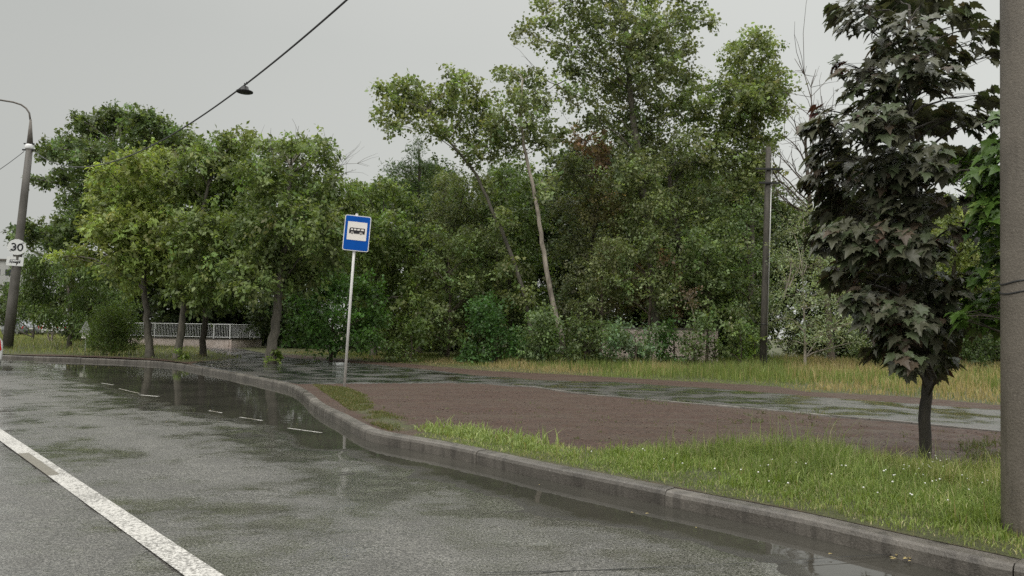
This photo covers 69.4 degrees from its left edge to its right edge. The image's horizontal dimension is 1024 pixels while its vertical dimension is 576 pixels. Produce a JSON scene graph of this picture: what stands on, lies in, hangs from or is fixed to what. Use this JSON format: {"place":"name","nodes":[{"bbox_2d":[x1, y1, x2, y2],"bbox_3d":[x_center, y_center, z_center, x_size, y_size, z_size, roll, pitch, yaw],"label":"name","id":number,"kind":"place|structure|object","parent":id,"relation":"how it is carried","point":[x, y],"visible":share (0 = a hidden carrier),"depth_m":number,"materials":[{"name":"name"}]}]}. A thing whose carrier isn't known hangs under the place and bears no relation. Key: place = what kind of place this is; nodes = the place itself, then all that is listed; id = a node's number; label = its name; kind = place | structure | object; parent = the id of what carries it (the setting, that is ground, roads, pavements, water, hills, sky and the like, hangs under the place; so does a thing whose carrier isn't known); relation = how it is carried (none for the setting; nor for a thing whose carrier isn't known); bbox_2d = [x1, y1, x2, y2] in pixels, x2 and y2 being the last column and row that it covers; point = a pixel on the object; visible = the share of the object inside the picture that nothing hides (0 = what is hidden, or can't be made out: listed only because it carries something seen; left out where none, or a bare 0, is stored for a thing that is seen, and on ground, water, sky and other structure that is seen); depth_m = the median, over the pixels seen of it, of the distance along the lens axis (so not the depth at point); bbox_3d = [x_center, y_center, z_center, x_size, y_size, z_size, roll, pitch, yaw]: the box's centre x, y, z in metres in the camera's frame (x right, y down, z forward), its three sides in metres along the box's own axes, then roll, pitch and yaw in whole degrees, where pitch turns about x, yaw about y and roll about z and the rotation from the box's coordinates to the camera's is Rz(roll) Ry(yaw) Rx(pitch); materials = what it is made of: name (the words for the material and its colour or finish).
{"place":"outdoors","nodes":[
{"label":"outdoors","id":0,"kind":"place"},
{"bbox_2d":[0,338,2,363],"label":"car","id":1,"kind":"object","parent":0,"point":[1,348],"visible":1,"depth_m":21.20,"materials":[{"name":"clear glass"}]},
{"bbox_2d":[0,329,241,360],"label":"field grass","id":2,"kind":"structure","parent":0,"point":[18,342],"depth_m":38.92,"materials":[{"name":"green plant"}]},
{"bbox_2d":[0,354,805,575],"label":"road","id":3,"kind":"structure","parent":0,"point":[218,495],"depth_m":5.66,"materials":[{"name":"grey asphalt"}]},
{"bbox_2d":[0,429,223,575],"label":"lane line","id":4,"kind":"object","parent":3,"relation":"on","point":[177,557],"visible":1,"depth_m":5.37,"materials":[{"name":"paint"}]},
{"bbox_2d":[2,358,1018,575],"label":"puddle water","id":5,"kind":"structure","parent":3,"relation":"on","point":[280,410],"depth_m":7.20,"materials":[{"name":"grey liquid"}]},
{"bbox_2d":[2,355,1023,575],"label":"kerb","id":6,"kind":"structure","parent":3,"relation":"on","point":[949,557],"depth_m":6.04,"materials":[{"name":"concrete"}]},
{"bbox_2d":[481,554,884,572],"bbox_3d":[1.739,1.710,4.654,3.918,0.001,0.075,2,-4,-11],"label":"road seam","id":7,"kind":"object","parent":3,"relation":"on","point":[668,566],"visible":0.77,"depth_m":4.45,"materials":[{"name":"asphalt"}]},
{"bbox_2d":[412,415,558,451],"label":"weed grass","id":8,"kind":"structure","parent":0,"point":[448,430],"depth_m":8.98,"materials":[{"name":"green plant"}]},
{"bbox_2d":[0,0,999,338],"label":"sky","id":9,"kind":"structure","parent":0,"point":[180,58],"materials":[{"name":"grey"}]},
{"bbox_2d":[0,333,1023,558],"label":"verge ground","id":10,"kind":"structure","parent":0,"point":[587,433],"depth_m":11.61,"materials":[{"name":"soil"}]},
{"bbox_2d":[0,99,35,348],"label":"lamp post","id":11,"kind":"object","parent":10,"relation":"on","point":[10,316],"visible":0.96,"depth_m":38.07,"materials":[{"name":"concrete"}]},
{"bbox_2d":[6,256,23,265],"bbox_3d":[-25.540,-1.367,38.010,0.738,0.483,0.250,3,-4,-34],"label":"exemption plate","id":12,"kind":"object","parent":11,"relation":"attached to","point":[11,261],"visible":1,"depth_m":37.90,"materials":[{"name":"white paint"}]},
{"bbox_2d":[7,239,25,254],"bbox_3d":[-25.474,-2.098,38.056,0.810,0.810,0.248,3,-4,-34],"label":"speed limit sign","id":13,"kind":"object","parent":11,"relation":"attached to","point":[16,246],"visible":1,"depth_m":37.96,"materials":[{"name":"white metal"}]},
{"bbox_2d":[34,0,347,167],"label":"overhead cable","id":14,"kind":"object","parent":11,"relation":"attached to","point":[308,33],"visible":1,"depth_m":16.92,"materials":[{"name":"rubber"}]},
{"bbox_2d":[236,82,252,94],"bbox_3d":[-5.963,-4.479,16.509,0.362,0.241,0.362,1,-4,0],"label":"hanging lantern","id":15,"kind":"object","parent":14,"relation":"hanging from","point":[244,90],"visible":1,"depth_m":16.44,"materials":[{"name":"metal"}]},
{"bbox_2d":[1,321,38,335],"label":"car","id":16,"kind":"object","parent":10,"relation":"on","point":[22,330],"visible":0.45,"depth_m":72.64,"materials":[{"name":"metal"}]},
{"bbox_2d":[0,259,42,328],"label":"apartment building","id":17,"kind":"structure","parent":10,"relation":"on","point":[4,268],"depth_m":170.39,"materials":[{"name":"concrete"}]},
{"bbox_2d":[0,278,57,339],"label":"tree","id":18,"kind":"object","parent":10,"relation":"on","point":[4,289],"visible":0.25,"depth_m":55.87,"materials":[{"name":"green plant"}]},
{"bbox_2d":[19,303,62,341],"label":"tree","id":19,"kind":"object","parent":10,"relation":"on","point":[52,335],"visible":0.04,"depth_m":51.81,"materials":[{"name":"green plant"}]},
{"bbox_2d":[26,323,57,334],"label":"car","id":20,"kind":"object","parent":10,"relation":"on","point":[41,332],"visible":0.2,"depth_m":74.33,"materials":[{"name":"metal"}]},
{"bbox_2d":[2,244,142,347],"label":"tree","id":21,"kind":"object","parent":10,"relation":"on","point":[34,287],"visible":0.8,"depth_m":39.33,"materials":[{"name":"green plant"}]},
{"bbox_2d":[79,322,89,349],"bbox_3d":[-20.690,2.390,35.875,0.540,1.570,0.080,3,-4,-30],"label":"warning sign","id":22,"kind":"object","parent":10,"relation":"on","point":[84,331],"visible":0.49,"depth_m":35.84,"materials":[{"name":"white metal"}]},
{"bbox_2d":[60,276,150,341],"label":"shrub","id":23,"kind":"object","parent":10,"relation":"on","point":[62,334],"visible":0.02,"depth_m":55.11,"materials":[{"name":"green plant"}]},
{"bbox_2d":[0,98,213,346],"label":"tree","id":24,"kind":"object","parent":10,"relation":"on","point":[105,123],"visible":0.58,"depth_m":42.70,"materials":[{"name":"green plant"}]},
{"bbox_2d":[75,294,154,357],"bbox_3d":[-17.969,1.766,33.019,3.036,3.016,3.002,0,-4,20],"label":"shrub","id":25,"kind":"object","parent":10,"relation":"on","point":[117,327],"visible":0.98,"depth_m":32.69,"materials":[{"name":"green plant"}]},
{"bbox_2d":[40,137,205,360],"bbox_3d":[-16.023,-1.764,30.961,6.254,9.585,5.992,1,-4,0],"label":"tree","id":26,"kind":"object","parent":10,"relation":"on","point":[134,267],"visible":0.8,"depth_m":30.05,"materials":[{"name":"green plant"}]},
{"bbox_2d":[127,279,157,336],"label":"shrub","id":27,"kind":"object","parent":10,"relation":"on","point":[141,311],"visible":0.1,"depth_m":55.58,"materials":[{"name":"green plant"}]},
{"bbox_2d":[112,197,217,337],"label":"deep tree","id":28,"kind":"object","parent":10,"relation":"on","point":[168,313],"visible":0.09,"depth_m":51.39,"materials":[{"name":"green plant"}]},
{"bbox_2d":[173,347,190,362],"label":"sapling","id":29,"kind":"object","parent":10,"relation":"on","point":[187,353],"visible":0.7,"depth_m":29.35,"materials":[{"name":"green plant"}]},
{"bbox_2d":[129,337,261,347],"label":"wall","id":30,"kind":"structure","parent":10,"relation":"on","point":[215,342],"depth_m":48.24,"materials":[{"name":"concrete"}]},
{"bbox_2d":[130,323,259,338],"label":"railing","id":31,"kind":"object","parent":30,"relation":"on","point":[250,333],"visible":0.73,"depth_m":48.45,"materials":[{"name":"grey metal"}]},
{"bbox_2d":[148,120,259,362],"bbox_3d":[-12.383,-2.057,30.287,4.579,10.206,6.319,3,-4,-31],"label":"tree","id":32,"kind":"object","parent":10,"relation":"on","point":[200,192],"visible":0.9,"depth_m":29.39,"materials":[{"name":"green plant"}]},
{"bbox_2d":[163,305,251,338],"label":"shrub","id":33,"kind":"object","parent":10,"relation":"on","point":[236,327],"visible":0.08,"depth_m":54.00,"materials":[{"name":"green plant"}]},
{"bbox_2d":[191,203,271,338],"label":"deep tree","id":34,"kind":"object","parent":10,"relation":"on","point":[223,321],"visible":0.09,"depth_m":53.60,"materials":[{"name":"green plant"}]},
{"bbox_2d":[182,141,281,355],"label":"tree","id":35,"kind":"object","parent":10,"relation":"on","point":[204,329],"visible":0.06,"depth_m":32.81,"materials":[{"name":"green plant"}]},
{"bbox_2d":[217,286,282,345],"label":"shrub","id":36,"kind":"object","parent":10,"relation":"on","point":[232,321],"visible":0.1,"depth_m":53.51,"materials":[{"name":"green plant"}]},
{"bbox_2d":[263,349,283,363],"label":"sapling","id":37,"kind":"object","parent":10,"relation":"on","point":[278,355],"visible":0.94,"depth_m":27.20,"materials":[{"name":"green plant"}]},
{"bbox_2d":[242,170,345,348],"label":"deep tree","id":38,"kind":"object","parent":10,"relation":"on","point":[263,319],"visible":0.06,"depth_m":48.30,"materials":[{"name":"green plant"}]},
{"bbox_2d":[210,119,378,363],"bbox_3d":[-7.963,-1.701,27.469,6.468,9.338,5.520,0,-4,21],"label":"tree","id":39,"kind":"object","parent":10,"relation":"on","point":[259,225],"visible":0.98,"depth_m":26.80,"materials":[{"name":"green plant"}]},
{"bbox_2d":[277,250,400,361],"bbox_3d":[-7.446,0.702,31.123,5.385,5.385,4.865,1,-4,0],"label":"shrub","id":40,"kind":"object","parent":10,"relation":"on","point":[307,332],"visible":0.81,"depth_m":30.65,"materials":[{"name":"green plant"}]},
{"bbox_2d":[342,213,370,386],"bbox_3d":[-3.663,0.370,17.233,0.645,4.246,0.138,2,-4,-9],"label":"bus stop sign","id":41,"kind":"object","parent":10,"relation":"on","point":[356,235],"visible":0.98,"depth_m":17.26,"materials":[{"name":"metal"}]},
{"bbox_2d":[310,187,402,348],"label":"deep tree","id":42,"kind":"object","parent":10,"relation":"on","point":[348,287],"visible":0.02,"depth_m":49.37,"materials":[{"name":"green plant"}]},
{"bbox_2d":[312,383,417,431],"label":"short turf","id":43,"kind":"structure","parent":10,"relation":"on","point":[338,393],"depth_m":13.26,"materials":[{"name":"green plant"}]},
{"bbox_2d":[325,174,441,356],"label":"tree","id":44,"kind":"object","parent":10,"relation":"on","point":[379,234],"visible":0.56,"depth_m":35.51,"materials":[{"name":"green plant"}]},
{"bbox_2d":[376,311,433,362],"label":"shrub","id":45,"kind":"object","parent":10,"relation":"on","point":[397,354],"visible":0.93,"depth_m":30.84,"materials":[{"name":"green plant"}]},
{"bbox_2d":[342,165,468,351],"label":"deep tree","id":46,"kind":"object","parent":10,"relation":"on","point":[403,279],"visible":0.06,"depth_m":46.68,"materials":[{"name":"green plant"}]},
{"bbox_2d":[377,135,457,353],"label":"tree","id":47,"kind":"object","parent":10,"relation":"on","point":[420,181],"visible":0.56,"depth_m":41.91,"materials":[{"name":"plant"}]},
{"bbox_2d":[400,218,494,359],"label":"young tree","id":48,"kind":"object","parent":10,"relation":"on","point":[430,271],"visible":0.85,"depth_m":33.17,"materials":[{"name":"green plant"}]},
{"bbox_2d":[404,152,491,349],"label":"deep tree","id":49,"kind":"object","parent":10,"relation":"on","point":[447,170],"visible":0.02,"depth_m":50.40,"materials":[{"name":"green plant"}]},
{"bbox_2d":[364,62,540,351],"bbox_3d":[-2.721,-3.282,33.481,8.139,13.433,4.935,1,-4,0],"label":"poplar tree","id":50,"kind":"object","parent":10,"relation":"on","point":[416,99],"visible":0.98,"depth_m":33.25,"materials":[{"name":"green plant"}]},
{"bbox_2d":[403,164,510,356],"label":"tree","id":51,"kind":"object","parent":10,"relation":"on","point":[456,194],"visible":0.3,"depth_m":36.89,"materials":[{"name":"green plant"}]},
{"bbox_2d":[452,289,530,363],"bbox_3d":[-0.794,1.883,30.757,3.299,3.819,3.021,0,-4,21],"label":"shrub","id":52,"kind":"object","parent":10,"relation":"on","point":[485,313],"visible":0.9,"depth_m":30.42,"materials":[{"name":"green plant"}]},
{"bbox_2d":[454,210,536,357],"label":"young tree","id":53,"kind":"object","parent":10,"relation":"on","point":[495,244],"visible":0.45,"depth_m":34.67,"materials":[{"name":"green plant"}]},
{"bbox_2d":[435,157,562,352],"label":"tree","id":54,"kind":"object","parent":10,"relation":"on","point":[511,191],"visible":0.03,"depth_m":47.23,"materials":[{"name":"green plant"}]},
{"bbox_2d":[461,160,563,352],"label":"tree","id":55,"kind":"object","parent":10,"relation":"on","point":[535,256],"visible":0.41,"depth_m":37.44,"materials":[{"name":"green plant"}]},
{"bbox_2d":[483,64,570,362],"bbox_3d":[0.647,-3.472,32.328,4.112,13.774,4.236,1,-4,0],"label":"poplar tree","id":56,"kind":"object","parent":10,"relation":"on","point":[525,107],"visible":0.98,"depth_m":32.27,"materials":[{"name":"green plant"}]},
{"bbox_2d":[502,299,567,364],"bbox_3d":[1.004,2.117,30.905,2.972,3.325,3.438,1,-4,0],"label":"shrub","id":57,"kind":"object","parent":10,"relation":"on","point":[537,319],"visible":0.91,"depth_m":30.32,"materials":[{"name":"green plant"}]},
{"bbox_2d":[491,158,609,351],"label":"tree","id":58,"kind":"object","parent":10,"relation":"on","point":[561,193],"visible":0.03,"depth_m":49.34,"materials":[{"name":"green plant"}]},
{"bbox_2d":[551,311,613,363],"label":"shrub","id":59,"kind":"object","parent":10,"relation":"on","point":[574,320],"visible":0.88,"depth_m":30.31,"materials":[{"name":"green plant"}]},
{"bbox_2d":[530,151,645,355],"bbox_3d":[4.066,-1.833,36.835,5.452,11.149,8.263,0,-4,21],"label":"tree","id":60,"kind":"object","parent":10,"relation":"on","point":[576,243],"visible":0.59,"depth_m":35.80,"materials":[{"name":"green plant"}]},
{"bbox_2d":[519,137,659,354],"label":"tree","id":61,"kind":"object","parent":10,"relation":"on","point":[557,235],"visible":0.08,"depth_m":45.87,"materials":[{"name":"green plant"}]},
{"bbox_2d":[563,231,643,352],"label":"young tree","id":62,"kind":"object","parent":10,"relation":"on","point":[601,270],"visible":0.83,"depth_m":32.68,"materials":[{"name":"green plant"}]},
{"bbox_2d":[587,316,645,364],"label":"shrub","id":63,"kind":"object","parent":10,"relation":"on","point":[606,357],"visible":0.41,"depth_m":30.77,"materials":[{"name":"green plant"}]},
{"bbox_2d":[507,0,737,326],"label":"poplar tree","id":64,"kind":"object","parent":10,"relation":"on","point":[621,87],"visible":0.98,"depth_m":33.89,"materials":[{"name":"green plant"}]},
{"bbox_2d":[573,213,674,326],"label":"deep tree","id":65,"kind":"object","parent":10,"relation":"on","point":[633,304],"visible":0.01,"depth_m":48.80,"materials":[{"name":"green plant"}]},
{"bbox_2d":[599,315,676,363],"bbox_3d":[4.904,2.320,30.255,3.830,2.378,2.009,3,-4,-23],"label":"shrub","id":66,"kind":"object","parent":10,"relation":"on","point":[637,350],"visible":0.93,"depth_m":29.95,"materials":[{"name":"green plant"}]},
{"bbox_2d":[283,350,999,404],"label":"meadow grass","id":67,"kind":"structure","parent":10,"relation":"on","point":[844,370],"depth_m":24.14,"materials":[{"name":"green plant"}]},
{"bbox_2d":[602,174,693,360],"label":"young tree","id":68,"kind":"object","parent":10,"relation":"on","point":[642,228],"visible":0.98,"depth_m":32.26,"materials":[{"name":"green plant"}]},
{"bbox_2d":[602,327,718,362],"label":"boundary wall","id":69,"kind":"structure","parent":10,"relation":"on","point":[632,329],"depth_m":33.42,"materials":[{"name":"concrete"}]},
{"bbox_2d":[643,313,684,365],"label":"shrub","id":70,"kind":"object","parent":10,"relation":"on","point":[666,337],"visible":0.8,"depth_m":30.84,"materials":[{"name":"green plant"}]},
{"bbox_2d":[600,137,744,327],"bbox_3d":[7.725,-1.975,36.060,7.490,11.465,6.501,1,-4,0],"label":"tree","id":71,"kind":"object","parent":10,"relation":"on","point":[697,201],"visible":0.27,"depth_m":35.26,"materials":[{"name":"green plant"}]},
{"bbox_2d":[372,389,1000,460],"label":"soil weeds","id":72,"kind":"object","parent":10,"relation":"on","point":[984,444],"visible":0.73,"depth_m":9.57,"materials":[{"name":"green plant"}]},
{"bbox_2d":[621,151,755,327],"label":"deep tree","id":73,"kind":"object","parent":10,"relation":"on","point":[721,176],"visible":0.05,"depth_m":46.74,"materials":[{"name":"green plant"}]},
{"bbox_2d":[381,385,999,462],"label":"soil clods","id":74,"kind":"object","parent":10,"relation":"on","point":[639,416],"visible":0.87,"depth_m":11.50,"materials":[{"name":"brown soil"}]},
{"bbox_2d":[679,285,702,364],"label":"sapling","id":75,"kind":"object","parent":10,"relation":"on","point":[688,297],"visible":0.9,"depth_m":30.85,"materials":[{"name":"green plant"}]},
{"bbox_2d":[676,305,723,364],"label":"shrub","id":76,"kind":"object","parent":10,"relation":"on","point":[693,349],"visible":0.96,"depth_m":30.22,"materials":[{"name":"green plant"}]},
{"bbox_2d":[659,208,755,361],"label":"young tree","id":77,"kind":"object","parent":10,"relation":"on","point":[699,240],"visible":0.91,"depth_m":32.27,"materials":[{"name":"green plant"}]},
{"bbox_2d":[703,334,730,362],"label":"shrub","id":78,"kind":"object","parent":10,"relation":"on","point":[714,355],"visible":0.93,"depth_m":30.50,"materials":[{"name":"green plant"}]},
{"bbox_2d":[414,406,1023,557],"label":"verge grass","id":79,"kind":"structure","parent":10,"relation":"on","point":[861,470],"depth_m":6.67,"materials":[{"name":"green plant"}]},
{"bbox_2d":[660,22,807,356],"bbox_3d":[11.488,-4.646,36.374,7.336,16.946,5.151,3,-4,-28],"label":"poplar tree","id":80,"kind":"object","parent":10,"relation":"on","point":[755,93],"visible":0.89,"depth_m":35.78,"materials":[{"name":"green plant"}]},
{"bbox_2d":[687,171,784,354],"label":"deep tree","id":81,"kind":"object","parent":10,"relation":"on","point":[695,257],"visible":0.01,"depth_m":48.83,"materials":[{"name":"green plant"}]},
{"bbox_2d":[696,181,788,357],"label":"tree","id":82,"kind":"object","parent":10,"relation":"on","point":[759,230],"visible":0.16,"depth_m":37.48,"materials":[{"name":"green plant"}]},
{"bbox_2d":[712,296,775,363],"bbox_3d":[9.491,1.896,30.984,2.254,3.214,3.467,1,-4,0],"label":"shrub","id":83,"kind":"object","parent":10,"relation":"on","point":[743,324],"visible":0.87,"depth_m":30.86,"materials":[{"name":"green plant"}]},
{"bbox_2d":[707,192,787,362],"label":"young tree","id":84,"kind":"object","parent":10,"relation":"on","point":[733,211],"visible":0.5,"depth_m":33.56,"materials":[{"name":"green plant"}]},
{"bbox_2d":[737,332,757,363],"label":"shrub","id":85,"kind":"object","parent":10,"relation":"on","point":[753,353],"visible":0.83,"depth_m":30.65,"materials":[{"name":"green plant"}]},
{"bbox_2d":[692,179,811,356],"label":"deep tree","id":86,"kind":"object","parent":10,"relation":"on","point":[780,206],"visible":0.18,"depth_m":45.08,"materials":[{"name":"green plant"}]},
{"bbox_2d":[755,147,782,366],"bbox_3d":[10.445,-1.116,30.126,1.100,9.379,0.316,1,-4,0],"label":"utility pole","id":87,"kind":"object","parent":10,"relation":"on","point":[768,168],"visible":0.89,"depth_m":30.07,"materials":[{"name":"grey concrete"}]},
{"bbox_2d":[591,448,987,500],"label":"clover flowers","id":88,"kind":"object","parent":10,"relation":"on","point":[863,487],"visible":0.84,"depth_m":6.31,"materials":[{"name":"white plant"}]},
{"bbox_2d":[749,1,863,361],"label":"tree","id":89,"kind":"object","parent":10,"relation":"on","point":[831,355],"visible":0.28,"depth_m":34.23,"materials":[{"name":"green plant"}]},
{"bbox_2d":[753,199,871,365],"bbox_3d":[12.466,-0.186,29.518,4.914,7.248,4.291,1,-4,0],"label":"willow shrub","id":90,"kind":"object","parent":10,"relation":"on","point":[788,282],"visible":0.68,"depth_m":29.59,"materials":[{"name":"green plant"}]},
{"bbox_2d":[770,203,864,357],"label":"deep tree","id":91,"kind":"object","parent":10,"relation":"on","point":[790,334],"visible":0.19,"depth_m":45.93,"materials":[{"name":"green plant"}]},
{"bbox_2d":[811,281,879,357],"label":"deep tree","id":92,"kind":"object","parent":10,"relation":"on","point":[841,351],"visible":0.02,"depth_m":48.93,"materials":[{"name":"green plant"}]},
{"bbox_2d":[842,328,886,368],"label":"shrub","id":93,"kind":"object","parent":10,"relation":"on","point":[857,352],"visible":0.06,"depth_m":30.92,"materials":[{"name":"green plant"}]},
{"bbox_2d":[830,257,947,344],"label":"tree","id":94,"kind":"object","parent":10,"relation":"on","point":[937,266],"depth_m":36.99,"materials":[{"name":"green plant"}]},
{"bbox_2d":[793,0,999,461],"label":"maple tree","id":95,"kind":"object","parent":10,"relation":"on","point":[896,304],"visible":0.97,"depth_m":7.38,"materials":[{"name":"black plant"}]},
{"bbox_2d":[863,203,969,356],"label":"deep tree","id":96,"kind":"object","parent":10,"relation":"on","point":[946,266],"depth_m":44.33,"materials":[{"name":"green plant"}]},
{"bbox_2d":[924,110,999,344],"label":"maple tree","id":97,"kind":"object","parent":10,"relation":"on","point":[980,170],"visible":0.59,"depth_m":6.84,"materials":[{"name":"green plant"}]},
{"bbox_2d":[930,183,999,345],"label":"tree","id":98,"kind":"object","parent":10,"relation":"on","point":[954,263],"visible":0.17,"depth_m":37.74,"materials":[{"name":"green plant"}]},
{"bbox_2d":[939,292,999,367],"bbox_3d":[19.725,1.964,30.793,4.685,3.761,3.318,1,-4,0],"label":"shrub","id":99,"kind":"object","parent":10,"relation":"on","point":[983,345],"visible":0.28,"depth_m":30.32,"materials":[{"name":"green plant"}]},
{"bbox_2d":[939,189,999,361],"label":"deep tree","id":100,"kind":"object","parent":10,"relation":"on","point":[996,359],"visible":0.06,"depth_m":45.53,"materials":[{"name":"green plant"}]},
{"bbox_2d":[999,0,1023,536],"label":"concrete pole","id":101,"kind":"object","parent":10,"relation":"on","point":[1011,284],"visible":0.96,"depth_m":5.04,"materials":[{"name":"concrete"}]},
{"bbox_2d":[184,346,999,429],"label":"path","id":102,"kind":"structure","parent":0,"point":[296,370],"depth_m":18.20,"materials":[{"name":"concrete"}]},
{"bbox_2d":[511,385,999,431],"bbox_3d":[4.425,2.220,13.163,0.531,0.145,13.663,4,-5,-41],"label":"path edging","id":103,"kind":"object","parent":102,"relation":"on","point":[869,419],"visible":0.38,"depth_m":13.01,"materials":[{"name":"concrete"}]},
{"bbox_2d":[556,438,1023,543],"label":"coarse grass","id":104,"kind":"structure","parent":0,"point":[966,519],"depth_m":5.84,"materials":[{"name":"green plant"}]}
]}

